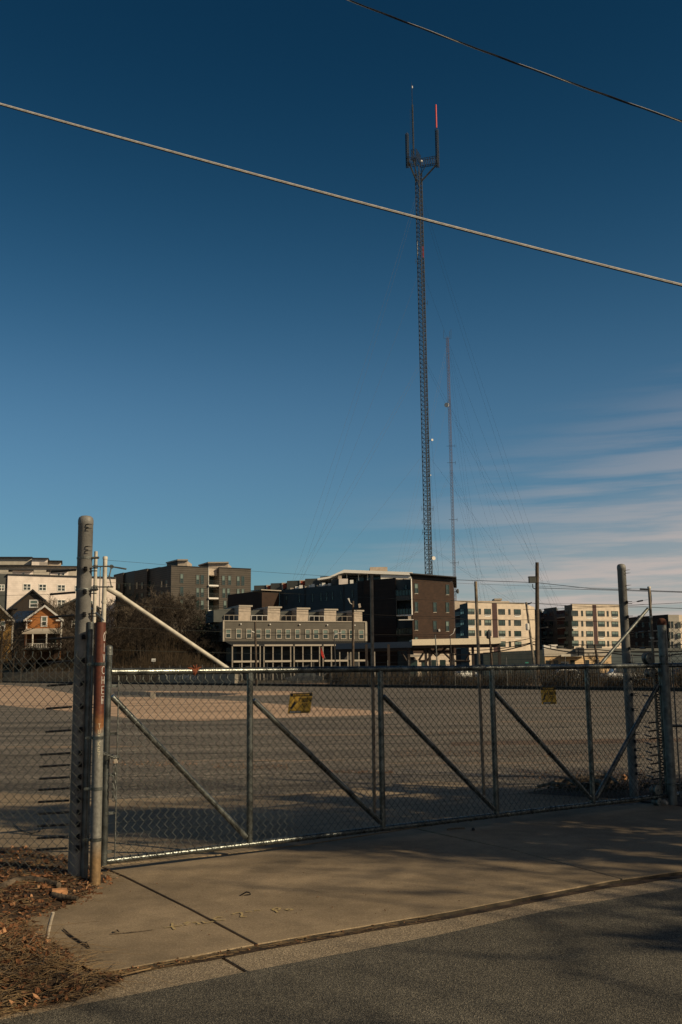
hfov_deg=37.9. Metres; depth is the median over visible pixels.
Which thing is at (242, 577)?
window
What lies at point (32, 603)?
window
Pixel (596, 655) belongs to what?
utility pole
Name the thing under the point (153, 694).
concrete block
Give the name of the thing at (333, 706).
sand strip
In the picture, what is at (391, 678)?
shrub
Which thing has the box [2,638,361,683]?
hillside
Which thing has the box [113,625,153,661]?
bare tree
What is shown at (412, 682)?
shrub
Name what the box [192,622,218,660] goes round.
bare tree
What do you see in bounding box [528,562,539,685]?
utility pole
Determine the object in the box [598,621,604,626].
window
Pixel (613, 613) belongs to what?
window
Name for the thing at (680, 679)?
shrub
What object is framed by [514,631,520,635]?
window
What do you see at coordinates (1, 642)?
bare tree
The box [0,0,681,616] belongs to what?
sky
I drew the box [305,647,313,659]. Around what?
patio door
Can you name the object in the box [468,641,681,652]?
power line
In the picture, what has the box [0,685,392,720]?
concrete pad
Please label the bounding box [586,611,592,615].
window
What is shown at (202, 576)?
window
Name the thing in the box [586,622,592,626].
window
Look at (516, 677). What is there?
shrub
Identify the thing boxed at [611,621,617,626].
window
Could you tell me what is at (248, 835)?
sliding gate
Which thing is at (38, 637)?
door
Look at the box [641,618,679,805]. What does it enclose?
roller post
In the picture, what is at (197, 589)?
window
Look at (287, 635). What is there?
window
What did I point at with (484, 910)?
gutter dirt
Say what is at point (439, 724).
crack
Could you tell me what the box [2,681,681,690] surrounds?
kerb
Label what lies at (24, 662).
bare tree
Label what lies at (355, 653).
patio door
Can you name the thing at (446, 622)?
window
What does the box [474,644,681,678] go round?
shop building
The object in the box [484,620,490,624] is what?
window
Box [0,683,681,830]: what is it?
parking lot
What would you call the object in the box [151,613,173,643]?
bare tree
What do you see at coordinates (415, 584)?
window
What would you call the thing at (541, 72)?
overhead cable
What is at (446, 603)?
window
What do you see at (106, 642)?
bare tree
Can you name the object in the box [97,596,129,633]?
bare tree
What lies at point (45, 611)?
gabled house
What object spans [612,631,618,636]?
window
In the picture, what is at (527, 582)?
power line
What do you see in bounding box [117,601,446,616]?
power line
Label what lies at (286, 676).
boundary fence
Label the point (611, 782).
log
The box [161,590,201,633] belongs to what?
bare tree
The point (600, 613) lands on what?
window
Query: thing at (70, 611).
gabled house
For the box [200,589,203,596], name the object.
window
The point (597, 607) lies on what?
power line
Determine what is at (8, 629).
gabled house
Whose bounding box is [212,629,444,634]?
power line
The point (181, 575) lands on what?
window
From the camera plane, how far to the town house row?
175.80 m
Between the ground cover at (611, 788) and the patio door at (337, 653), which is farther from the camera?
the patio door at (337, 653)
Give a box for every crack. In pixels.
[0,735,195,736]
[20,753,218,755]
[110,773,643,776]
[223,755,567,762]
[265,724,568,727]
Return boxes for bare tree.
[0,605,30,651]
[0,605,52,682]
[2,633,14,680]
[6,645,41,677]
[16,640,37,676]
[35,595,70,655]
[35,596,66,620]
[39,634,66,668]
[48,618,74,668]
[52,630,74,669]
[56,599,122,633]
[91,602,118,631]
[93,633,118,654]
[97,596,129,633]
[100,601,122,626]
[105,625,134,657]
[106,616,139,656]
[106,621,115,644]
[109,610,145,651]
[110,598,143,624]
[112,604,138,634]
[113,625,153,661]
[114,593,140,630]
[117,617,172,656]
[120,601,148,632]
[121,621,165,665]
[131,594,168,630]
[136,596,157,626]
[138,616,177,656]
[140,586,171,627]
[148,618,179,656]
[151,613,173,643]
[154,593,176,621]
[158,602,192,639]
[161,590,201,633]
[169,589,188,631]
[169,597,191,631]
[170,595,203,620]
[172,605,205,636]
[177,619,202,652]
[182,630,221,657]
[185,624,207,658]
[186,611,205,638]
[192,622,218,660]
[210,642,231,665]
[547,655,560,663]
[587,654,607,669]
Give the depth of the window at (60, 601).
248.41 m
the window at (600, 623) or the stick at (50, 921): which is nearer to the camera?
the stick at (50, 921)
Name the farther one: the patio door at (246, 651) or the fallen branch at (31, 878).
the patio door at (246, 651)
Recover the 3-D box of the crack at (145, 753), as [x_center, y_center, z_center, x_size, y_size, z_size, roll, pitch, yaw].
[-4.616,5.102,20.934,5.100,0.001,0.384,-1,-9,0]
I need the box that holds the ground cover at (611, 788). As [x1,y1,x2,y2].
[533,781,681,793]
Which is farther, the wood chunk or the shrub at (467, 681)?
the shrub at (467, 681)
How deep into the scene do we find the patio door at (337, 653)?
180.59 m
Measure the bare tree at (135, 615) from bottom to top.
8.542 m
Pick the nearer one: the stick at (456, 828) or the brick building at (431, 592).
the stick at (456, 828)
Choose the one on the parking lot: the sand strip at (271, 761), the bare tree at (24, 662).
the sand strip at (271, 761)
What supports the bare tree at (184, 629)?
on the hillside
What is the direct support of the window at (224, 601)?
in the apartment block at (208, 578)
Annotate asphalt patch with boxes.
[113,691,237,695]
[451,738,681,745]
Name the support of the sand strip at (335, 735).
on the parking lot
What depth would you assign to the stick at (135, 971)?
5.67 m
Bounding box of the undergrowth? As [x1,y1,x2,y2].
[27,626,220,681]
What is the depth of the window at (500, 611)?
285.16 m
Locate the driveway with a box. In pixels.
[0,781,681,974]
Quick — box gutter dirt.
[120,875,681,974]
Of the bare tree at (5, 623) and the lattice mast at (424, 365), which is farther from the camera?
the lattice mast at (424, 365)
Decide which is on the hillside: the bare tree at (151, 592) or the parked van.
the bare tree at (151, 592)
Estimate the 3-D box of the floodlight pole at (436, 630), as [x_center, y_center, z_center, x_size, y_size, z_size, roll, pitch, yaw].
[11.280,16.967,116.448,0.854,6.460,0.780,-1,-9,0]
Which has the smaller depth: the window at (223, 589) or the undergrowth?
the undergrowth
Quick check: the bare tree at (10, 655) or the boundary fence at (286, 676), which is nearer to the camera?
the boundary fence at (286, 676)
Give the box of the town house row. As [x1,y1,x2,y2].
[205,605,375,680]
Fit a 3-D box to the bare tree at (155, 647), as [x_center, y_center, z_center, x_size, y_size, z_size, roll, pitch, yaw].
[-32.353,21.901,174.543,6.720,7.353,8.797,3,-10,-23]
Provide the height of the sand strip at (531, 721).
0.001 m
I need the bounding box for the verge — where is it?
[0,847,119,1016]
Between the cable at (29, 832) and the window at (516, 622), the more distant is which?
the window at (516, 622)
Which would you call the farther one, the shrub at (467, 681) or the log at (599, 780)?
the shrub at (467, 681)
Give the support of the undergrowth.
on the ground
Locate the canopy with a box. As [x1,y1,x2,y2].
[336,638,500,681]
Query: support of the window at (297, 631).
in the town house row
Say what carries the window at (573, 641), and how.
in the apartment block at (606, 617)
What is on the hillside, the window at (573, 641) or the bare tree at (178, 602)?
the bare tree at (178, 602)
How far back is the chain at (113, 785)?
8.54 m
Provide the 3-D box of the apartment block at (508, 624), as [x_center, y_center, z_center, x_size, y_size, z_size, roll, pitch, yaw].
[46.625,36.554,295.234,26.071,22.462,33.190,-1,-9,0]
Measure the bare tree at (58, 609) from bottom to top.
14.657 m
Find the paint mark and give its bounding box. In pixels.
[165,908,292,928]
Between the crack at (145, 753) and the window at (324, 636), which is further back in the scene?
the window at (324, 636)
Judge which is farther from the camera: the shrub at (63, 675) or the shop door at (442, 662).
the shop door at (442, 662)
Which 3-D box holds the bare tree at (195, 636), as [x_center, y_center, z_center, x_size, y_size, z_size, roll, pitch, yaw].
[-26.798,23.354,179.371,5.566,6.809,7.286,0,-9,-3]
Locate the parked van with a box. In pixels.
[601,668,648,679]
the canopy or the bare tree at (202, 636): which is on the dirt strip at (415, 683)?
the canopy
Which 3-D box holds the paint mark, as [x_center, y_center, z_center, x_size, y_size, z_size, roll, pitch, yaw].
[-0.782,2.823,6.928,0.967,0.001,0.178,5,-11,-33]
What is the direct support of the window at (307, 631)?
in the town house row
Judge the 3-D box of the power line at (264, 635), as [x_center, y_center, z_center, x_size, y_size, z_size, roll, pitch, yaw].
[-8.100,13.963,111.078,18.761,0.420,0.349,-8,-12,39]
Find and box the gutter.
[0,878,681,1019]
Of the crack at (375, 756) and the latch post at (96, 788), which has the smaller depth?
the latch post at (96, 788)
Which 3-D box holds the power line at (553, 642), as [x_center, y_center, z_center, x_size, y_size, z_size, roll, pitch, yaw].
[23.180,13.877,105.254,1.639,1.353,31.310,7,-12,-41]
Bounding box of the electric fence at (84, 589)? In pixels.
[0,515,98,875]
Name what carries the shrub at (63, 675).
on the hillside
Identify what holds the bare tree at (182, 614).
on the hillside
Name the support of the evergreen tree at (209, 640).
on the hillside
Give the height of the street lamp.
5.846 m
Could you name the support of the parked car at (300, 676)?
on the dirt strip at (415, 683)
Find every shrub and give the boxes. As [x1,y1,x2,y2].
[56,669,73,681]
[63,670,73,681]
[112,675,122,681]
[116,675,140,681]
[128,675,158,681]
[325,665,370,684]
[383,672,409,683]
[397,672,427,684]
[419,663,463,684]
[448,673,475,685]
[473,673,502,685]
[494,670,541,685]
[536,669,577,685]
[555,663,614,686]
[599,672,621,686]
[617,662,681,687]
[671,660,681,687]
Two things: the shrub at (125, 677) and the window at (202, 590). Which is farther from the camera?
the window at (202, 590)
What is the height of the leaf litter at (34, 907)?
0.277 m
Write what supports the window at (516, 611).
in the apartment block at (508, 624)
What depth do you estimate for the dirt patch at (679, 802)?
13.50 m
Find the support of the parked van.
on the dirt strip at (415, 683)
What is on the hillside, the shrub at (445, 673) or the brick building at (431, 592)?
the brick building at (431, 592)
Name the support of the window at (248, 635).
in the town house row
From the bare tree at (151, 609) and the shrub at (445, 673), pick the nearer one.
the shrub at (445, 673)
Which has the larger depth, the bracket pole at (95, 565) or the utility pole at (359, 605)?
the utility pole at (359, 605)
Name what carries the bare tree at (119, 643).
on the hillside
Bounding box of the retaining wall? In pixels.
[138,674,237,682]
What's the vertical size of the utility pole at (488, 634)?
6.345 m
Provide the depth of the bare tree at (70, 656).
193.96 m
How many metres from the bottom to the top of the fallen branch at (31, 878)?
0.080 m
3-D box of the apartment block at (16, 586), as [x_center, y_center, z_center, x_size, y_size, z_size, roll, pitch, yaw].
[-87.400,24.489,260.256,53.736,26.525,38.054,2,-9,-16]
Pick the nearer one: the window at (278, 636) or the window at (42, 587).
the window at (278, 636)
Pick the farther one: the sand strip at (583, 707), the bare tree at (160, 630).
the bare tree at (160, 630)
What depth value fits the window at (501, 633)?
284.18 m
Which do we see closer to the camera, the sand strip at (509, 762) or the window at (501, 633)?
the sand strip at (509, 762)
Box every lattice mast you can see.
[295,82,585,647]
[396,331,516,601]
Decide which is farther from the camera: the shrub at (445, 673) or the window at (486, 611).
the window at (486, 611)
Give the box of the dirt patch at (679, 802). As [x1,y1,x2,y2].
[527,778,681,806]
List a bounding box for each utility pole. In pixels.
[251,622,257,685]
[348,598,360,665]
[486,630,492,664]
[525,602,547,678]
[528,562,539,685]
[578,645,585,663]
[594,644,601,682]
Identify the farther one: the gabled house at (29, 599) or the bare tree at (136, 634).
the gabled house at (29, 599)
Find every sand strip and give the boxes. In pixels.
[7,746,140,747]
[190,759,362,761]
[243,734,416,735]
[311,706,355,706]
[395,762,611,763]
[455,721,607,721]
[545,707,624,708]
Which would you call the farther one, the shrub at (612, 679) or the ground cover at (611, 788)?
the shrub at (612, 679)
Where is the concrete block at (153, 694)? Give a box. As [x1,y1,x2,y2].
[150,692,155,698]
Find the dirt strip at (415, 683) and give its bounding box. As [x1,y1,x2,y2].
[289,682,672,686]
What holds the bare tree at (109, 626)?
on the hillside
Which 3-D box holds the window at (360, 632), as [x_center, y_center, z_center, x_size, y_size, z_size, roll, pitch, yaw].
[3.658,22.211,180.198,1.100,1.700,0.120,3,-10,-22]
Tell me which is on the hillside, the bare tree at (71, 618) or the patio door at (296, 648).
the bare tree at (71, 618)
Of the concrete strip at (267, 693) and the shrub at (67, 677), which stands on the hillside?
the shrub at (67, 677)
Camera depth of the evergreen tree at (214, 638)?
174.03 m
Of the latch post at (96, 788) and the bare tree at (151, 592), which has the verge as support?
the latch post at (96, 788)
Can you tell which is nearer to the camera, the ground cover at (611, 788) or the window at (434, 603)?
the ground cover at (611, 788)
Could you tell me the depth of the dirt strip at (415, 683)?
125.67 m
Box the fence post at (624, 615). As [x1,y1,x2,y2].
[617,564,654,796]
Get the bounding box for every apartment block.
[0,557,115,634]
[114,559,250,633]
[455,598,534,665]
[539,604,620,649]
[629,614,681,647]
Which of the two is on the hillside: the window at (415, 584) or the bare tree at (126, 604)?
the bare tree at (126, 604)
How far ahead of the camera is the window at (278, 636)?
174.44 m
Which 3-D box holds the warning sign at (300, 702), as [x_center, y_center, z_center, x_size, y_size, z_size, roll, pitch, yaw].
[-0.402,1.880,9.829,0.288,0.217,0.010,5,-11,-32]
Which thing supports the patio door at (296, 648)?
in the town house row
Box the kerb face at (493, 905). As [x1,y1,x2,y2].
[110,872,681,971]
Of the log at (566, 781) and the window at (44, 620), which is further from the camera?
the window at (44, 620)
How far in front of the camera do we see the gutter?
6.23 m
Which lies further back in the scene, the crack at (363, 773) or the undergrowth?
the undergrowth
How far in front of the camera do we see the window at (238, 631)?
171.78 m
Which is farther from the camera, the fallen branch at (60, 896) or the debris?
the debris
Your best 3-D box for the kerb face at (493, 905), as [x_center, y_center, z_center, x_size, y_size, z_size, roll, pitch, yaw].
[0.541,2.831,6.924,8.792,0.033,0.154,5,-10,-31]
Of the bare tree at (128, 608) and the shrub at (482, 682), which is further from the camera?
the bare tree at (128, 608)
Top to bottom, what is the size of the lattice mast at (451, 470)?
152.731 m
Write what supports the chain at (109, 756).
attached to the latch post at (96, 788)
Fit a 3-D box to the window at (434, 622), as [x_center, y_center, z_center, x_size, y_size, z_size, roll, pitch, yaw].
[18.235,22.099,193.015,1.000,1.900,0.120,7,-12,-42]
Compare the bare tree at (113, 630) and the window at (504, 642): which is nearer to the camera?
the bare tree at (113, 630)
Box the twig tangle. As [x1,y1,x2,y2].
[0,847,126,1023]
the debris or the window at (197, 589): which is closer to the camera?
the debris
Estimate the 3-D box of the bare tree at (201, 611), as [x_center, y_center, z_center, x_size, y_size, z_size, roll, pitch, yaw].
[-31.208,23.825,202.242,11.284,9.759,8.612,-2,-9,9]
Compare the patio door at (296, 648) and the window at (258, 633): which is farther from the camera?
the patio door at (296, 648)
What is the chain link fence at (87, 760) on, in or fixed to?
on the ground
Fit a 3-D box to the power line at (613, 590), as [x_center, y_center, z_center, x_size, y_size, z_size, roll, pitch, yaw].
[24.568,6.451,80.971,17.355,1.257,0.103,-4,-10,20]
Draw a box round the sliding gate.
[101,556,681,865]
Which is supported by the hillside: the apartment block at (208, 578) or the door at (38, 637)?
the apartment block at (208, 578)
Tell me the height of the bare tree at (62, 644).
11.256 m
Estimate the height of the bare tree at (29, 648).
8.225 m
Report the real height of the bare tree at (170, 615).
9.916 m
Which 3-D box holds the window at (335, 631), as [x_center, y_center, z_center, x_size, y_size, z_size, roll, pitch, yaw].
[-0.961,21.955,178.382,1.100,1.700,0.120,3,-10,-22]
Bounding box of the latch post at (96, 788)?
[82,622,105,885]
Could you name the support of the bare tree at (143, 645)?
on the hillside
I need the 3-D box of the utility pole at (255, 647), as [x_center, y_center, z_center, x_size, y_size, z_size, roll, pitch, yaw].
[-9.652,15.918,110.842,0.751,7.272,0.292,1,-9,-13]
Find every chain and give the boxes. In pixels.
[103,752,119,759]
[111,764,115,801]
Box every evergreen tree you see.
[190,616,209,661]
[195,607,224,664]
[201,608,216,663]
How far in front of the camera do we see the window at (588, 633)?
306.23 m
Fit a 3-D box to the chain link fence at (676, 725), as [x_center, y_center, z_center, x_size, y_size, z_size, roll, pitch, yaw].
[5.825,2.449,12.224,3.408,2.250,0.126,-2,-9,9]
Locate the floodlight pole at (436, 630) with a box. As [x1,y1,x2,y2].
[433,629,439,665]
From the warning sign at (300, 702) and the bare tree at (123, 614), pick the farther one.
the bare tree at (123, 614)
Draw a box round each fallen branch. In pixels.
[0,876,60,887]
[50,892,78,900]
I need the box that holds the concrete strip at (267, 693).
[146,691,302,695]
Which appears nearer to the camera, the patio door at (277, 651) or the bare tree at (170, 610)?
the patio door at (277, 651)
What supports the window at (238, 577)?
in the apartment block at (208, 578)
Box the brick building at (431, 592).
[228,567,456,676]
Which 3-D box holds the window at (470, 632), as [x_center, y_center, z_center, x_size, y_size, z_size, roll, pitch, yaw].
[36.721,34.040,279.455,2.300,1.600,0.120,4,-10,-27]
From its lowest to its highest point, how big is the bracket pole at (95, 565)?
0.628 m
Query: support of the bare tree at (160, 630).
on the hillside
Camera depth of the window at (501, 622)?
284.63 m
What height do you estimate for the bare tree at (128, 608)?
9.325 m
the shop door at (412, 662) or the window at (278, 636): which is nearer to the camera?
the window at (278, 636)
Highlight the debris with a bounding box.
[554,773,654,787]
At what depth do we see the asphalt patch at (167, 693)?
76.16 m
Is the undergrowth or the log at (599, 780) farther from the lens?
the undergrowth
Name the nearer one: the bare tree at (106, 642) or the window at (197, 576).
the bare tree at (106, 642)
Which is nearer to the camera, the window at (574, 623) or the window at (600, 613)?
the window at (574, 623)
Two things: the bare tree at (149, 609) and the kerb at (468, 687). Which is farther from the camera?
the bare tree at (149, 609)
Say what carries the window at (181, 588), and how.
in the apartment block at (208, 578)
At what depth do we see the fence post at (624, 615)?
13.30 m
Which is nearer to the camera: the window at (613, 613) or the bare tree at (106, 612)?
the bare tree at (106, 612)
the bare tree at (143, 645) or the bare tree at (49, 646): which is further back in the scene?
the bare tree at (49, 646)
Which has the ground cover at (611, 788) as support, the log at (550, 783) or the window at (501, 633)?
the log at (550, 783)
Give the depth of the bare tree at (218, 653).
172.79 m
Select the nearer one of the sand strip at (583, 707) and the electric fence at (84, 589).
the electric fence at (84, 589)
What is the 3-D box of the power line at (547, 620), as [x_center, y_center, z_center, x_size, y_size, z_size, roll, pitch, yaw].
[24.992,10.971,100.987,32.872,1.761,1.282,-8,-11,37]
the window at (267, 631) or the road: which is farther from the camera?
the window at (267, 631)
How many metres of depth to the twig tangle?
5.46 m
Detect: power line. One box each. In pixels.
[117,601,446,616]
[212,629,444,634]
[218,633,324,640]
[380,577,681,591]
[451,600,681,608]
[451,638,681,646]
[451,643,680,655]
[453,618,597,621]
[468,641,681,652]
[523,603,671,609]
[548,588,681,592]
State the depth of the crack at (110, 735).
27.15 m
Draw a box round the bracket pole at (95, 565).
[91,551,113,622]
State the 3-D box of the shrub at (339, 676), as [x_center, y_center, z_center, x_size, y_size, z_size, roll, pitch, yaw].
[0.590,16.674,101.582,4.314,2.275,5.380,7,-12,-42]
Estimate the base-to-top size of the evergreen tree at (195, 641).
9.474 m
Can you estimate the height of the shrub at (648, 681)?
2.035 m
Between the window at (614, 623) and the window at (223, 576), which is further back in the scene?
the window at (614, 623)
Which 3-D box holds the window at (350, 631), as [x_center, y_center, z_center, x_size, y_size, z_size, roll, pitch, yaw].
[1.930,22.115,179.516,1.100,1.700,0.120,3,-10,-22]
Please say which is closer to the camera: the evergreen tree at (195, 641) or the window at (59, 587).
the evergreen tree at (195, 641)
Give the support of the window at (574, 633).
in the apartment block at (606, 617)
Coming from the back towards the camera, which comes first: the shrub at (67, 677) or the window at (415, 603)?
the window at (415, 603)
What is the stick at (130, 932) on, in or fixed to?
on the driveway
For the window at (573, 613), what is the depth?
304.96 m
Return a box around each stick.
[45,912,54,938]
[63,928,88,947]
[110,929,152,933]
[121,968,150,975]
[447,827,464,829]
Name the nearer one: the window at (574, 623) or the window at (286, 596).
the window at (286, 596)
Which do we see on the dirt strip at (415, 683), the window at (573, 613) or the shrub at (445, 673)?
the shrub at (445, 673)
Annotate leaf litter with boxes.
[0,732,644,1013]
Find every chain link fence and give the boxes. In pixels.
[0,622,93,880]
[667,623,681,799]
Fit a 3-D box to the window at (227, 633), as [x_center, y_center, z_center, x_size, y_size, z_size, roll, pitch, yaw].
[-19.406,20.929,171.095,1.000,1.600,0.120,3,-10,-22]
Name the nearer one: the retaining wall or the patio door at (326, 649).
the retaining wall
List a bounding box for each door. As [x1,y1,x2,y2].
[37,636,44,647]
[226,648,236,660]
[243,648,249,660]
[259,648,266,660]
[274,647,282,659]
[291,647,297,660]
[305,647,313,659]
[320,647,328,659]
[336,649,343,659]
[351,652,359,659]
[410,660,417,676]
[440,660,445,671]
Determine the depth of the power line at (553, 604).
103.74 m
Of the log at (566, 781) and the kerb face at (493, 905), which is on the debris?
the log at (566, 781)
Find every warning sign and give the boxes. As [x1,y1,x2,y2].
[288,692,312,713]
[541,687,556,703]
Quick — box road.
[0,888,681,1023]
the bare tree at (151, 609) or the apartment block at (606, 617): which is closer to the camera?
the bare tree at (151, 609)
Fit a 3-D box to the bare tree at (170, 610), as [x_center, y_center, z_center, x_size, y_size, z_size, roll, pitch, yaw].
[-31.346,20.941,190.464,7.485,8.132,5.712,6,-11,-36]
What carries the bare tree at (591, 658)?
on the ground
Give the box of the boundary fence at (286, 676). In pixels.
[3,654,681,687]
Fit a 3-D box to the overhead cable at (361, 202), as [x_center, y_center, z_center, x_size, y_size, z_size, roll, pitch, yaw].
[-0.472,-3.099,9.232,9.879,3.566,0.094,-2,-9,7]
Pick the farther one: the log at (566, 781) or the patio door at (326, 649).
the patio door at (326, 649)
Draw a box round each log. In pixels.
[537,782,567,787]
[551,776,604,786]
[583,779,618,788]
[595,778,608,788]
[603,772,619,785]
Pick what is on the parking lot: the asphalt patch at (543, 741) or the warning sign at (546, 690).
the asphalt patch at (543, 741)
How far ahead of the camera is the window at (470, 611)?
280.53 m
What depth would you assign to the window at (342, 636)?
178.88 m
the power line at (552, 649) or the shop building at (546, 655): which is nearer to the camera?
the power line at (552, 649)
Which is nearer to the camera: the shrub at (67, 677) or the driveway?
the driveway
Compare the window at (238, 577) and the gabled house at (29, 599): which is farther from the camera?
the window at (238, 577)
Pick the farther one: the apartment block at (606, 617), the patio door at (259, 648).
the apartment block at (606, 617)
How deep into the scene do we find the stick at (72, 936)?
6.40 m
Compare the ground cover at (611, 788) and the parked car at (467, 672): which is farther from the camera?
the parked car at (467, 672)
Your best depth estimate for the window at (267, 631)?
173.72 m
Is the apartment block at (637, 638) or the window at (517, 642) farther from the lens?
the window at (517, 642)
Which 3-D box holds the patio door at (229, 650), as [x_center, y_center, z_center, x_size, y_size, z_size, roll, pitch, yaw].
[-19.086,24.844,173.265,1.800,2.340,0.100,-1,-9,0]
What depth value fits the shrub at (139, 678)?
147.76 m
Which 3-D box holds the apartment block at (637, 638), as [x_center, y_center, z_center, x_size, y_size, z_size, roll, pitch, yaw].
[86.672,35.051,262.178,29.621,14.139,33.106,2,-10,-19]
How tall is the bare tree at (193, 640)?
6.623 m
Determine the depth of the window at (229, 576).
248.35 m
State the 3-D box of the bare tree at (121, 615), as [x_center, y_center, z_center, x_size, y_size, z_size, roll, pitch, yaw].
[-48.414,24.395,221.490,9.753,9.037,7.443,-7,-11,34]
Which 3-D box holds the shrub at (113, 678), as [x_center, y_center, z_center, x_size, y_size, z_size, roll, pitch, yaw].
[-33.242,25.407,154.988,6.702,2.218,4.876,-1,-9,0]
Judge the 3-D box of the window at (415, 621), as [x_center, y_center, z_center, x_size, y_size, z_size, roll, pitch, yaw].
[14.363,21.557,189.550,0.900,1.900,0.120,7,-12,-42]
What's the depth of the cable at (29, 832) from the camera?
10.82 m
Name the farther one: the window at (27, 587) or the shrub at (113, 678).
the window at (27, 587)
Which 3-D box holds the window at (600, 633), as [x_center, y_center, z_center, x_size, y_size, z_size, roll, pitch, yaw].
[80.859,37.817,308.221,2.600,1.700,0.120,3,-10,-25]
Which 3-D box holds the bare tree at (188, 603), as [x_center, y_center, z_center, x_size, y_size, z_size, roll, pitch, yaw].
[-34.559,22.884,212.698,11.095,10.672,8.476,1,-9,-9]
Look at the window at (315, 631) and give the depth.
176.97 m
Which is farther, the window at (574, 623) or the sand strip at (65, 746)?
the window at (574, 623)
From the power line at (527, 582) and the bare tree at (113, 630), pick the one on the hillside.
the bare tree at (113, 630)
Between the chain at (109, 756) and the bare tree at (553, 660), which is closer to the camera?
the chain at (109, 756)
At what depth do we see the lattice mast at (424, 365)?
312.07 m
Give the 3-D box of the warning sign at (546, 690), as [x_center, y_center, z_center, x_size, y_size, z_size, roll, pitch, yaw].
[2.436,2.144,11.650,0.247,0.215,0.010,5,-11,-32]
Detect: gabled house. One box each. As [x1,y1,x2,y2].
[0,605,14,661]
[6,589,52,615]
[8,605,63,664]
[53,598,99,651]
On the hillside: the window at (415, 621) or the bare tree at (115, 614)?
the bare tree at (115, 614)
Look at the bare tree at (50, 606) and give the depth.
223.43 m
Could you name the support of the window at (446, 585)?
in the brick building at (431, 592)
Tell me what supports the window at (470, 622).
in the apartment block at (508, 624)
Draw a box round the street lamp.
[333,631,340,674]
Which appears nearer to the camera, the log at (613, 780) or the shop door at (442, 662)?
the log at (613, 780)
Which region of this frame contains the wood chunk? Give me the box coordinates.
[51,888,67,894]
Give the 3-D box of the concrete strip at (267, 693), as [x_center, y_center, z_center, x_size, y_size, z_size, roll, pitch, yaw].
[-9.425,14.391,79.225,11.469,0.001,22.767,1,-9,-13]
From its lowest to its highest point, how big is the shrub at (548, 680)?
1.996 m
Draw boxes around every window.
[23,584,30,590]
[29,600,37,607]
[38,584,46,590]
[41,616,47,626]
[57,585,65,591]
[57,600,65,605]
[180,574,183,582]
[180,586,183,595]
[196,575,199,583]
[196,588,199,596]
[200,575,203,583]
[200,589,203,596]
[222,575,224,584]
[222,588,225,597]
[223,600,226,608]
[225,629,230,637]
[228,575,230,584]
[236,629,241,638]
[237,576,239,585]
[241,576,244,585]
[246,629,251,638]
[256,629,260,638]
[265,629,270,638]
[276,629,281,638]
[285,595,287,604]
[285,629,290,638]
[295,629,299,638]
[305,629,310,638]
[313,629,318,638]
[322,629,327,638]
[333,630,338,638]
[340,630,345,638]
[349,630,354,638]
[358,630,363,638]
[414,583,417,592]
[414,602,417,611]
[414,620,417,629]
[433,602,436,611]
[433,621,436,628]
[445,584,448,594]
[445,602,448,611]
[445,621,448,630]
[468,609,474,613]
[468,620,474,624]
[468,630,474,635]
[484,609,490,613]
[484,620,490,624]
[498,609,504,614]
[498,620,504,625]
[499,631,505,635]
[500,641,505,646]
[514,609,520,614]
[514,620,520,625]
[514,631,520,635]
[514,641,521,646]
[571,610,577,615]
[571,621,577,625]
[572,631,578,635]
[572,640,578,645]
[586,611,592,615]
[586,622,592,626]
[586,631,592,636]
[598,611,604,615]
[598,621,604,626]
[598,631,604,636]
[611,611,617,616]
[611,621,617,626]
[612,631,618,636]
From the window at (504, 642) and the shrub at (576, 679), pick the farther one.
the window at (504, 642)
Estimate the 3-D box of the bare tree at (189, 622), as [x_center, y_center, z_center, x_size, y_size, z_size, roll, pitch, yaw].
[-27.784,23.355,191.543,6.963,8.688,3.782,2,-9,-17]
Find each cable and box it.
[0,103,681,286]
[13,819,47,833]
[347,0,681,121]
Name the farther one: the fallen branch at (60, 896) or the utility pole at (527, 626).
the utility pole at (527, 626)
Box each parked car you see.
[290,673,322,683]
[459,671,477,676]

